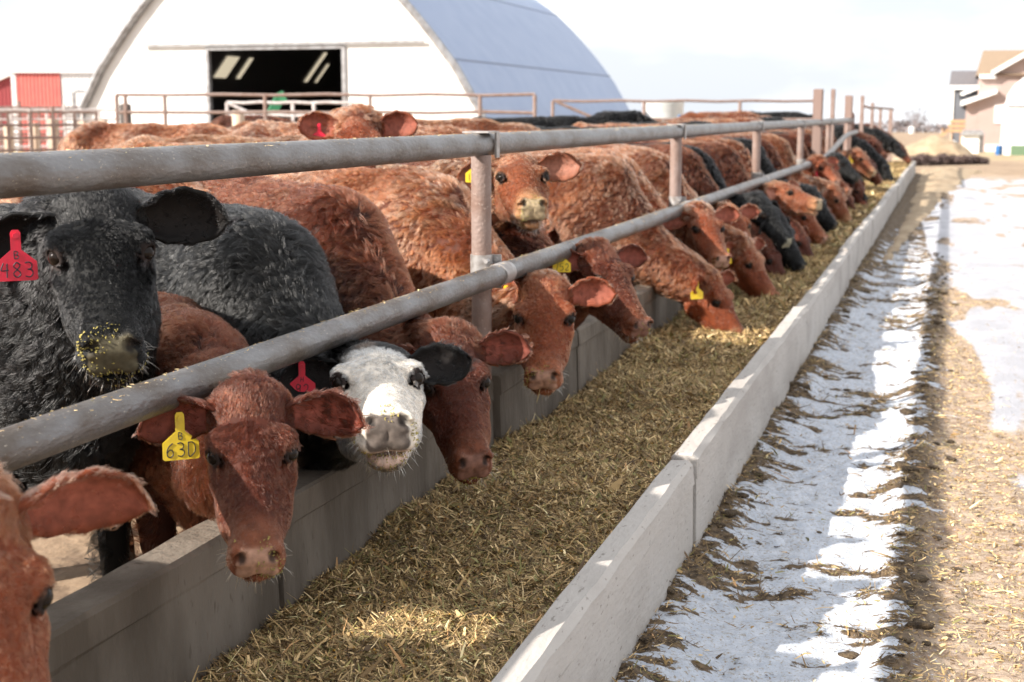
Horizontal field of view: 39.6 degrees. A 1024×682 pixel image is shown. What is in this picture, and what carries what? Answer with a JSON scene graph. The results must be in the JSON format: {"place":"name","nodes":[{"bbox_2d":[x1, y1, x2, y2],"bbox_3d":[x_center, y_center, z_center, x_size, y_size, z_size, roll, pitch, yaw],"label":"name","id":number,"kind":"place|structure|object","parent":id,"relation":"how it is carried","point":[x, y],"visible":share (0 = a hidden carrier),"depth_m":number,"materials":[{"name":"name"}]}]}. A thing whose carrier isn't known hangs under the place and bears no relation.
{"place":"outdoors","nodes":[
{"label":"outdoors","id":0,"kind":"place"},
{"bbox_2d":[0,74,11,148],"bbox_3d":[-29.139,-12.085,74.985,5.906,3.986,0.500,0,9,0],"label":"dark red barn","id":1,"kind":"structure","parent":0,"point":[5,92],"depth_m":74.82,"materials":[{"name":"red"}]},
{"bbox_2d":[0,132,1023,603],"bbox_3d":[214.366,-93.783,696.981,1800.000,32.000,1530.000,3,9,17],"label":"ground","id":2,"kind":"structure","parent":0,"point":[64,554],"depth_m":4.81,"materials":[{"name":"soil"}]},
{"bbox_2d":[3,127,14,152],"bbox_3d":[-13.125,-5.028,37.142,0.220,1.200,0.180,3,9,17],"label":"timber post","id":3,"kind":"object","parent":2,"relation":"on","point":[5,140],"visible":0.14,"depth_m":37.05,"materials":[{"name":"beige wood"}]},
{"bbox_2d":[29,123,39,148],"bbox_3d":[-12.795,-5.218,38.137,0.220,1.260,0.180,3,9,17],"label":"timber post","id":4,"kind":"object","parent":2,"relation":"on","point":[36,133],"visible":0.34,"depth_m":38.02,"materials":[{"name":"beige wood"}]},
{"bbox_2d":[0,101,77,152],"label":"pipe fence","id":5,"kind":"object","parent":2,"relation":"on","point":[20,133],"visible":0.3,"depth_m":47.56,"materials":[{"name":"metal"}]},
{"bbox_2d":[0,106,97,152],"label":"pipe fence","id":6,"kind":"object","parent":2,"relation":"on","point":[31,137],"visible":0.63,"depth_m":34.85,"materials":[{"name":"metal"}]},
{"bbox_2d":[9,67,95,148],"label":"red white shed","id":7,"kind":"structure","parent":2,"relation":"on","point":[45,86],"depth_m":65.80,"materials":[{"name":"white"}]},
{"bbox_2d":[16,73,62,148],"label":"sliding door","id":8,"kind":"structure","parent":7,"relation":"in","point":[33,89],"depth_m":65.84,"materials":[{"name":"red metal"}]},
{"bbox_2d":[75,93,83,105],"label":"roller door","id":9,"kind":"structure","parent":7,"relation":"in","point":[79,96],"depth_m":65.76,"materials":[{"name":"metal"}]},
{"bbox_2d":[47,119,58,148],"bbox_3d":[-11.635,-4.952,36.129,0.220,1.370,0.180,3,9,17],"label":"timber post","id":10,"kind":"object","parent":2,"relation":"on","point":[50,133],"visible":0.29,"depth_m":36.02,"materials":[{"name":"beige wood"}]},
{"bbox_2d":[0,103,115,148],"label":"pipe fence","id":11,"kind":"object","parent":2,"relation":"on","point":[64,119],"visible":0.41,"depth_m":40.80,"materials":[{"name":"brown metal"}]},
{"bbox_2d":[0,461,157,681],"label":"calf","id":12,"kind":"object","parent":2,"relation":"on","point":[86,500],"visible":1,"depth_m":1.97},
{"bbox_2d":[0,181,213,202],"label":"calf","id":13,"kind":"object","parent":2,"relation":"on","point":[155,189],"depth_m":4.96},
{"bbox_2d":[0,186,239,584],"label":"calf","id":14,"kind":"object","parent":2,"relation":"on","point":[80,316],"visible":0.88,"depth_m":3.06},
{"bbox_2d":[119,104,131,123],"bbox_3d":[-8.155,-4.157,30.102,0.240,1.703,0.240,3,9,17],"label":"timber post","id":15,"kind":"object","parent":2,"relation":"on","point":[121,107],"visible":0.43,"depth_m":29.92,"materials":[{"name":"wood"}]},
{"bbox_2d":[57,121,234,150],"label":"calf","id":16,"kind":"object","parent":2,"relation":"on","point":[96,135],"visible":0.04,"depth_m":11.04},
{"bbox_2d":[127,140,228,147],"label":"calf","id":17,"kind":"object","parent":2,"relation":"on","point":[155,143],"depth_m":6.88},
{"bbox_2d":[112,134,301,147],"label":"calf","id":18,"kind":"object","parent":2,"relation":"on","point":[213,139],"depth_m":7.82},
{"bbox_2d":[232,110,244,125],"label":"timber post","id":19,"kind":"object","parent":2,"relation":"on","point":[237,119],"visible":0.21,"depth_m":29.91,"materials":[{"name":"wood"}]},
{"bbox_2d":[229,121,249,129],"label":"calf","id":20,"kind":"object","parent":2,"relation":"on","point":[238,125],"depth_m":15.85},
{"bbox_2d":[126,291,375,589],"bbox_3d":[-0.788,0.385,3.579,0.443,0.906,2.036,-3,10,-21],"label":"calf","id":21,"kind":"object","parent":2,"relation":"on","point":[225,453],"visible":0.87,"depth_m":2.81},
{"bbox_2d":[210,115,292,127],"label":"calf","id":22,"kind":"object","parent":2,"relation":"on","point":[225,121],"visible":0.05,"depth_m":32.52},
{"bbox_2d":[268,91,286,109],"bbox_3d":[-6.602,-6.022,40.018,0.587,2.016,0.444,-1,9,-7],"label":"loader arm","id":23,"kind":"object","parent":2,"relation":"on","point":[273,106],"visible":0.27,"depth_m":39.90},
{"bbox_2d":[225,101,358,121],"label":"pipe gate","id":24,"kind":"structure","parent":2,"relation":"on","point":[233,105],"depth_m":32.94,"materials":[{"name":"metal"}]},
{"bbox_2d":[129,187,480,483],"bbox_3d":[-0.809,0.175,4.174,0.550,1.142,2.326,-7,11,-37],"label":"calf","id":25,"kind":"object","parent":2,"relation":"on","point":[255,274],"visible":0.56,"depth_m":3.71},
{"bbox_2d":[114,92,536,128],"bbox_3d":[-3.402,-3.606,26.088,7.708,1.882,0.072,0,9,0],"label":"pipe fence","id":26,"kind":"object","parent":2,"relation":"on","point":[264,112],"visible":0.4,"depth_m":25.95,"materials":[{"name":"metal"}]},
{"bbox_2d":[228,119,469,137],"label":"calf","id":27,"kind":"object","parent":2,"relation":"on","point":[258,128],"visible":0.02,"depth_m":10.34},
{"bbox_2d":[280,103,421,167],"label":"calf","id":28,"kind":"object","parent":2,"relation":"on","point":[356,120],"visible":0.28,"depth_m":6.49},
{"bbox_2d":[76,0,628,124],"label":"hoop barn","id":29,"kind":"structure","parent":2,"relation":"on","point":[544,54],"depth_m":46.49,"materials":[{"name":"grey fabric"}]},
{"bbox_2d":[199,175,534,488],"bbox_3d":[-0.677,0.071,4.685,0.568,1.185,2.338,-6,11,-35],"label":"calf","id":30,"kind":"object","parent":2,"relation":"on","point":[348,228],"visible":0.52,"depth_m":4.17},
{"bbox_2d":[0,112,858,471],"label":"bunk fence","id":31,"kind":"object","parent":2,"relation":"on","point":[28,174],"visible":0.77,"depth_m":3.46,"materials":[{"name":"metal"}]},
{"bbox_2d":[0,124,697,435],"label":"rail chaff","id":32,"kind":"object","parent":31,"relation":"on","point":[357,308],"visible":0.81,"depth_m":3.53,"materials":[{"name":"plant"}]},
{"bbox_2d":[263,166,618,402],"bbox_3d":[-0.473,-0.091,5.732,0.572,1.188,2.278,-8,12,-42],"label":"calf","id":33,"kind":"object","parent":2,"relation":"on","point":[427,213],"visible":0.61,"depth_m":5.25},
{"bbox_2d":[415,117,540,130],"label":"calf","id":34,"kind":"object","parent":2,"relation":"on","point":[480,124],"depth_m":12.34},
{"bbox_2d":[373,151,583,236],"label":"calf","id":35,"kind":"object","parent":2,"relation":"on","point":[520,191],"visible":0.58,"depth_m":5.76},
{"bbox_2d":[408,160,554,242],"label":"calf","id":36,"kind":"object","parent":2,"relation":"on","point":[549,231],"visible":0.02,"depth_m":7.75},
{"bbox_2d":[463,128,567,131],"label":"calf","id":37,"kind":"object","parent":2,"relation":"on","point":[465,129],"depth_m":11.18},
{"bbox_2d":[396,162,652,345],"bbox_3d":[-0.323,-0.185,6.309,2.345,1.195,0.570,7,12,38],"label":"calf","id":38,"kind":"object","parent":2,"relation":"on","point":[625,317],"visible":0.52,"depth_m":5.67},
{"bbox_2d":[473,109,655,127],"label":"calf","id":39,"kind":"object","parent":2,"relation":"on","point":[605,116],"visible":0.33,"depth_m":17.44},
{"bbox_2d":[536,126,635,129],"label":"calf","id":40,"kind":"object","parent":2,"relation":"on","point":[556,128],"visible":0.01,"depth_m":12.95},
{"bbox_2d":[491,460,694,681],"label":"bunk wall","id":41,"kind":"structure","parent":2,"relation":"on","point":[594,621],"depth_m":3.52,"materials":[{"name":"concrete"}]},
{"bbox_2d":[530,147,740,270],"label":"calf","id":42,"kind":"object","parent":2,"relation":"on","point":[697,226],"visible":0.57,"depth_m":8.00},
{"bbox_2d":[572,122,700,136],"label":"calf","id":43,"kind":"object","parent":2,"relation":"on","point":[583,124],"depth_m":15.05},
{"bbox_2d":[531,152,743,334],"bbox_3d":[0.299,-0.456,7.986,2.248,1.185,0.564,6,11,34],"label":"calf","id":44,"kind":"object","parent":2,"relation":"on","point":[600,191],"visible":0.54,"depth_m":7.59},
{"bbox_2d":[607,120,712,124],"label":"calf","id":45,"kind":"object","parent":2,"relation":"on","point":[687,123],"depth_m":16.70},
{"bbox_2d":[646,102,683,117],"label":"water tank","id":46,"kind":"object","parent":2,"relation":"on","point":[666,110],"visible":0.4,"depth_m":59.21,"materials":[{"name":"white plastic"}]},
{"bbox_2d":[561,146,780,298],"bbox_3d":[0.695,-0.665,9.298,2.292,1.183,0.560,6,11,34],"label":"calf","id":47,"kind":"object","parent":2,"relation":"on","point":[746,264],"visible":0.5,"depth_m":8.77},
{"bbox_2d":[591,144,760,252],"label":"calf","id":48,"kind":"object","parent":2,"relation":"on","point":[748,211],"visible":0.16,"depth_m":9.27},
{"bbox_2d":[551,99,812,120],"bbox_3d":[3.763,-4.372,31.094,5.825,1.814,0.072,0,9,0],"label":"pipe fence","id":49,"kind":"object","parent":2,"relation":"on","point":[643,102],"visible":0.45,"depth_m":30.94,"materials":[{"name":"brown metal"}]},
{"bbox_2d":[585,143,786,276],"bbox_3d":[0.970,-0.820,10.273,2.243,1.193,0.568,5,11,31],"label":"calf","id":50,"kind":"object","parent":2,"relation":"on","point":[700,181],"visible":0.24,"depth_m":9.91},
{"bbox_2d":[656,118,737,122],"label":"calf","id":51,"kind":"object","parent":2,"relation":"on","point":[728,120],"depth_m":18.42},
{"bbox_2d":[623,143,793,251],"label":"calf","id":52,"kind":"object","parent":2,"relation":"on","point":[774,229],"visible":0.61,"depth_m":9.85},
{"bbox_2d":[619,141,806,271],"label":"calf","id":53,"kind":"object","parent":2,"relation":"on","point":[792,258],"visible":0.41,"depth_m":9.91},
{"bbox_2d":[625,140,813,256],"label":"calf","id":54,"kind":"object","parent":2,"relation":"on","point":[729,163],"visible":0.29,"depth_m":11.32},
{"bbox_2d":[671,117,776,129],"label":"calf","id":55,"kind":"object","parent":2,"relation":"on","point":[741,119],"visible":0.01,"depth_m":21.03},
{"bbox_2d":[679,111,770,118],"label":"calf","id":56,"kind":"object","parent":2,"relation":"on","point":[729,114],"visible":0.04,"depth_m":29.93},
{"bbox_2d":[641,139,822,215],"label":"calf","id":57,"kind":"object","parent":2,"relation":"on","point":[790,197],"visible":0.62,"depth_m":11.25},
{"bbox_2d":[671,307,806,546],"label":"bunk wall","id":58,"kind":"structure","parent":2,"relation":"on","point":[717,446],"depth_m":5.49,"materials":[{"name":"concrete"}]},
{"bbox_2d":[663,137,828,243],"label":"calf","id":59,"kind":"object","parent":2,"relation":"on","point":[818,234],"visible":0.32,"depth_m":12.06},
{"bbox_2d":[707,117,785,120],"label":"calf","id":60,"kind":"object","parent":2,"relation":"on","point":[771,119],"visible":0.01,"depth_m":23.45},
{"bbox_2d":[686,137,837,231],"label":"calf","id":61,"kind":"object","parent":2,"relation":"on","point":[826,220],"visible":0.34,"depth_m":12.92},
{"bbox_2d":[695,135,836,228],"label":"calf","id":62,"kind":"object","parent":2,"relation":"on","point":[773,156],"visible":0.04,"depth_m":13.73},
{"bbox_2d":[750,111,812,117],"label":"calf","id":63,"kind":"object","parent":2,"relation":"on","point":[788,114],"visible":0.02,"depth_m":37.80},
{"bbox_2d":[711,133,852,222],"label":"calf","id":64,"kind":"object","parent":2,"relation":"on","point":[834,194],"visible":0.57,"depth_m":14.54},
{"bbox_2d":[729,133,852,196],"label":"calf","id":65,"kind":"object","parent":2,"relation":"on","point":[846,187],"visible":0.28,"depth_m":15.45},
{"bbox_2d":[742,132,840,185],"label":"calf","id":66,"kind":"object","parent":2,"relation":"on","point":[824,165],"visible":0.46,"depth_m":15.48},
{"bbox_2d":[741,132,855,210],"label":"calf","id":67,"kind":"object","parent":2,"relation":"on","point":[791,138],"visible":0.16,"depth_m":16.20},
{"bbox_2d":[761,131,860,184],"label":"calf","id":68,"kind":"object","parent":2,"relation":"on","point":[848,173],"visible":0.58,"depth_m":16.85},
{"bbox_2d":[765,131,868,200],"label":"calf","id":69,"kind":"object","parent":2,"relation":"on","point":[865,197],"visible":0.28,"depth_m":17.31},
{"bbox_2d":[811,89,823,154],"bbox_3d":[3.721,-2.172,17.395,0.115,1.796,0.115,3,9,17],"label":"fence post","id":70,"kind":"object","parent":2,"relation":"on","point":[818,97],"visible":0.4,"depth_m":17.26,"materials":[{"name":"brown wood"}]},
{"bbox_2d":[616,173,1023,681],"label":"snowy verge","id":71,"kind":"structure","parent":2,"relation":"on","point":[980,218],"depth_m":5.25,"materials":[{"name":"white snow"}]},
{"bbox_2d":[619,248,963,675],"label":"dung clods","id":72,"kind":"object","parent":71,"relation":"on","point":[915,624],"visible":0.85,"depth_m":5.60,"materials":[{"name":"brown soil"}]},
{"bbox_2d":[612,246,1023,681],"bbox_3d":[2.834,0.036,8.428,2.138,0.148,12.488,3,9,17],"label":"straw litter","id":73,"kind":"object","parent":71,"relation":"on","point":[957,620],"visible":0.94,"depth_m":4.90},
{"bbox_2d":[764,128,876,177],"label":"calf","id":74,"kind":"object","parent":2,"relation":"on","point":[857,157],"visible":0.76,"depth_m":19.58},
{"bbox_2d":[796,250,849,358],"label":"bunk wall","id":75,"kind":"structure","parent":2,"relation":"on","point":[820,300],"depth_m":9.25,"materials":[{"name":"concrete"}]},
{"bbox_2d":[784,131,867,204],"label":"calf","id":76,"kind":"object","parent":2,"relation":"on","point":[858,191],"visible":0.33,"depth_m":17.30},
{"bbox_2d":[777,128,882,185],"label":"calf","id":77,"kind":"object","parent":2,"relation":"on","point":[876,179],"visible":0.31,"depth_m":20.20},
{"bbox_2d":[830,89,835,146],"bbox_3d":[4.374,-2.526,19.492,0.060,1.832,0.060,3,9,17],"label":"fence post","id":78,"kind":"object","parent":2,"relation":"on","point":[832,105],"visible":0.4,"depth_m":19.37,"materials":[{"name":"wood"}]},
{"bbox_2d":[787,127,895,181],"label":"calf","id":79,"kind":"object","parent":2,"relation":"on","point":[883,166],"visible":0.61,"depth_m":22.50},
{"bbox_2d":[843,95,852,150],"bbox_3d":[5.326,-2.998,22.596,0.120,1.784,0.120,3,9,17],"label":"fence post","id":80,"kind":"object","parent":2,"relation":"on","point":[848,111],"visible":0.4,"depth_m":22.44,"materials":[{"name":"brown wood"}]},
{"bbox_2d":[808,126,888,158],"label":"calf","id":81,"kind":"object","parent":2,"relation":"on","point":[874,143],"visible":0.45,"depth_m":23.59},
{"bbox_2d":[838,218,872,280],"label":"bunk wall","id":82,"kind":"structure","parent":2,"relation":"on","point":[859,247],"depth_m":12.86,"materials":[{"name":"concrete"}]},
{"bbox_2d":[808,124,905,158],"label":"calf","id":83,"kind":"object","parent":2,"relation":"on","point":[889,143],"visible":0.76,"depth_m":28.53},
{"bbox_2d":[859,95,864,131],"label":"fence post","id":84,"kind":"object","parent":2,"relation":"on","point":[862,101],"visible":0.4,"depth_m":25.87,"materials":[{"name":"wood"}]},
{"bbox_2d":[870,103,873,127],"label":"fence post","id":85,"kind":"object","parent":2,"relation":"on","point":[872,118],"visible":0.4,"depth_m":29.18,"materials":[{"name":"wood"}]},
{"bbox_2d":[838,123,911,163],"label":"calf","id":86,"kind":"object","parent":2,"relation":"on","point":[907,159],"visible":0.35,"depth_m":31.01},
{"bbox_2d":[866,199,887,245],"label":"bunk wall","id":87,"kind":"structure","parent":2,"relation":"on","point":[878,215],"depth_m":16.25,"materials":[{"name":"concrete"}]},
{"bbox_2d":[878,110,881,128],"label":"fence post","id":88,"kind":"object","parent":2,"relation":"on","point":[880,120],"depth_m":32.69,"materials":[{"name":"wood"}]},
{"bbox_2d":[881,185,897,219],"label":"bunk wall","id":89,"kind":"structure","parent":2,"relation":"on","point":[890,194],"depth_m":19.83,"materials":[{"name":"concrete"}]},
{"bbox_2d":[887,110,892,161],"bbox_3d":[9.858,-5.201,37.115,0.100,1.633,0.100,3,9,17],"label":"fence post","id":90,"kind":"object","parent":2,"relation":"on","point":[890,120],"visible":0.4,"depth_m":37.00,"materials":[{"name":"wood"}]},
{"bbox_2d":[864,105,893,110],"bbox_3d":[8.175,-5.142,31.414,0.056,0.077,11.769,3,10,17],"label":"pipe fence","id":91,"kind":"object","parent":90,"relation":"attached to","point":[875,107],"visible":1,"depth_m":29.61,"materials":[{"name":"metal"}]},
{"bbox_2d":[841,119,950,132],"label":"hedgerow","id":92,"kind":"object","parent":2,"relation":"on","point":[900,126],"visible":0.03,"depth_m":143.53,"materials":[{"name":"grey"}]},
{"bbox_2d":[894,175,905,202],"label":"bunk wall","id":93,"kind":"structure","parent":2,"relation":"on","point":[900,183],"depth_m":23.27,"materials":[{"name":"concrete"}]},
{"bbox_2d":[900,168,909,189],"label":"bunk wall","id":94,"kind":"structure","parent":2,"relation":"on","point":[906,174],"depth_m":26.94,"materials":[{"name":"concrete"}]},
{"bbox_2d":[908,161,915,181],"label":"bunk wall","id":95,"kind":"structure","parent":2,"relation":"on","point":[912,166],"depth_m":30.57,"materials":[{"name":"concrete"}]},
{"bbox_2d":[909,127,914,133],"bbox_3d":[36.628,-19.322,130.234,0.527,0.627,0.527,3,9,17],"label":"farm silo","id":96,"kind":"object","parent":2,"relation":"on","point":[911,130],"visible":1,"depth_m":130.04,"materials":[{"name":"metal"}]},
{"bbox_2d":[903,108,929,131],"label":"bare tree","id":97,"kind":"object","parent":2,"relation":"on","point":[914,120],"visible":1,"depth_m":139.95,"materials":[{"name":"grey plant"}]},
{"bbox_2d":[915,115,928,131],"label":"bare tree","id":98,"kind":"object","parent":2,"relation":"on","point":[922,123],"visible":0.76,"depth_m":143.12,"materials":[{"name":"grey plant"}]},
{"bbox_2d":[882,166,981,261],"bbox_3d":[7.970,-2.681,25.696,1.600,0.223,26.000,3,9,17],"label":"spilled straw","id":99,"kind":"object","parent":2,"relation":"on","point":[933,183],"visible":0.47,"depth_m":24.97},
{"bbox_2d":[892,135,972,161],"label":"straw pile","id":100,"kind":"object","parent":2,"relation":"on","point":[933,145],"visible":0.69,"depth_m":51.28,"materials":[{"name":"beige plant"}]},
{"bbox_2d":[910,151,990,165],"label":"brush row","id":101,"kind":"object","parent":2,"relation":"on","point":[938,159],"visible":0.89,"depth_m":45.73,"materials":[{"name":"brown plant"}]},
{"bbox_2d":[939,120,965,143],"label":"timber deck","id":102,"kind":"structure","parent":2,"relation":"on","point":[960,126],"depth_m":71.73,"materials":[{"name":"brown"}]},
{"bbox_2d":[949,71,978,142],"bbox_3d":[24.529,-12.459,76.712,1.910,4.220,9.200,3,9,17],"label":"dark house","id":103,"kind":"structure","parent":2,"relation":"on","point":[963,85],"depth_m":73.99,"materials":[{"name":"grey"}]},
{"bbox_2d":[961,130,984,152],"bbox_3d":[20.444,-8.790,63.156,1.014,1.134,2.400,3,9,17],"label":"garden shed","id":104,"kind":"structure","parent":2,"relation":"on","point":[972,141],"depth_m":62.22,"materials":[{"name":"grey metal"}]},
{"bbox_2d":[961,50,1023,151],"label":"pink house","id":105,"kind":"structure","parent":2,"relation":"on","point":[1000,73],"depth_m":69.93,"materials":[{"name":"paint"}]},
{"bbox_2d":[994,105,1004,122],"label":"window","id":106,"kind":"structure","parent":105,"relation":"in","point":[998,116],"depth_m":69.76,"materials":[{"name":"white glass"}]},
{"bbox_2d":[998,175,1023,208],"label":"feed lane","id":107,"kind":"structure","parent":2,"relation":"on","point":[1014,185],"depth_m":28.19,"materials":[{"name":"white snow"}]},
{"bbox_2d":[1000,78,1023,155],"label":"hoop garage","id":108,"kind":"structure","parent":2,"relation":"on","point":[1012,137],"depth_m":58.00,"materials":[{"name":"white"}]},
{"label":"bunk floor","id":109,"kind":"structure","parent":2,"relation":"on","visible":0},
{"bbox_2d":[46,519,279,681],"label":"bunk curb","id":110,"kind":"structure","parent":109,"relation":"on","point":[179,607],"depth_m":2.88,"materials":[{"name":"concrete"}]},
{"bbox_2d":[278,380,493,610],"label":"bunk curb","id":111,"kind":"structure","parent":109,"relation":"on","point":[338,514],"depth_m":3.72,"materials":[{"name":"concrete"}]},
{"bbox_2d":[492,331,577,442],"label":"bunk curb","id":112,"kind":"structure","parent":109,"relation":"on","point":[514,405],"depth_m":5.24,"materials":[{"name":"concrete"}]},
{"bbox_2d":[192,160,910,681],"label":"silage feed","id":113,"kind":"object","parent":109,"relation":"on","point":[450,580],"visible":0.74,"depth_m":3.94,"materials":[{"name":"plant"}]},
{"bbox_2d":[576,284,680,392],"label":"bunk curb","id":114,"kind":"structure","parent":109,"relation":"on","point":[601,346],"depth_m":6.57,"materials":[{"name":"concrete"}]},
{"bbox_2d":[0,0,1023,131],"label":"sky","id":115,"kind":"structure","parent":0,"point":[900,55],"materials":[{"name":"white"}]},
{"bbox_2d":[972,152,1023,160],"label":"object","id":116,"kind":"structure","parent":0,"point":[993,156],"depth_m":57.30,"materials":[{"name":"beige"}]},
{"bbox_2d":[995,145,1002,154],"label":"refuse bin","id":117,"kind":"object","parent":116,"relation":"on","point":[998,149],"visible":1,"depth_m":56.16,"materials":[{"name":"blue"}]}
]}

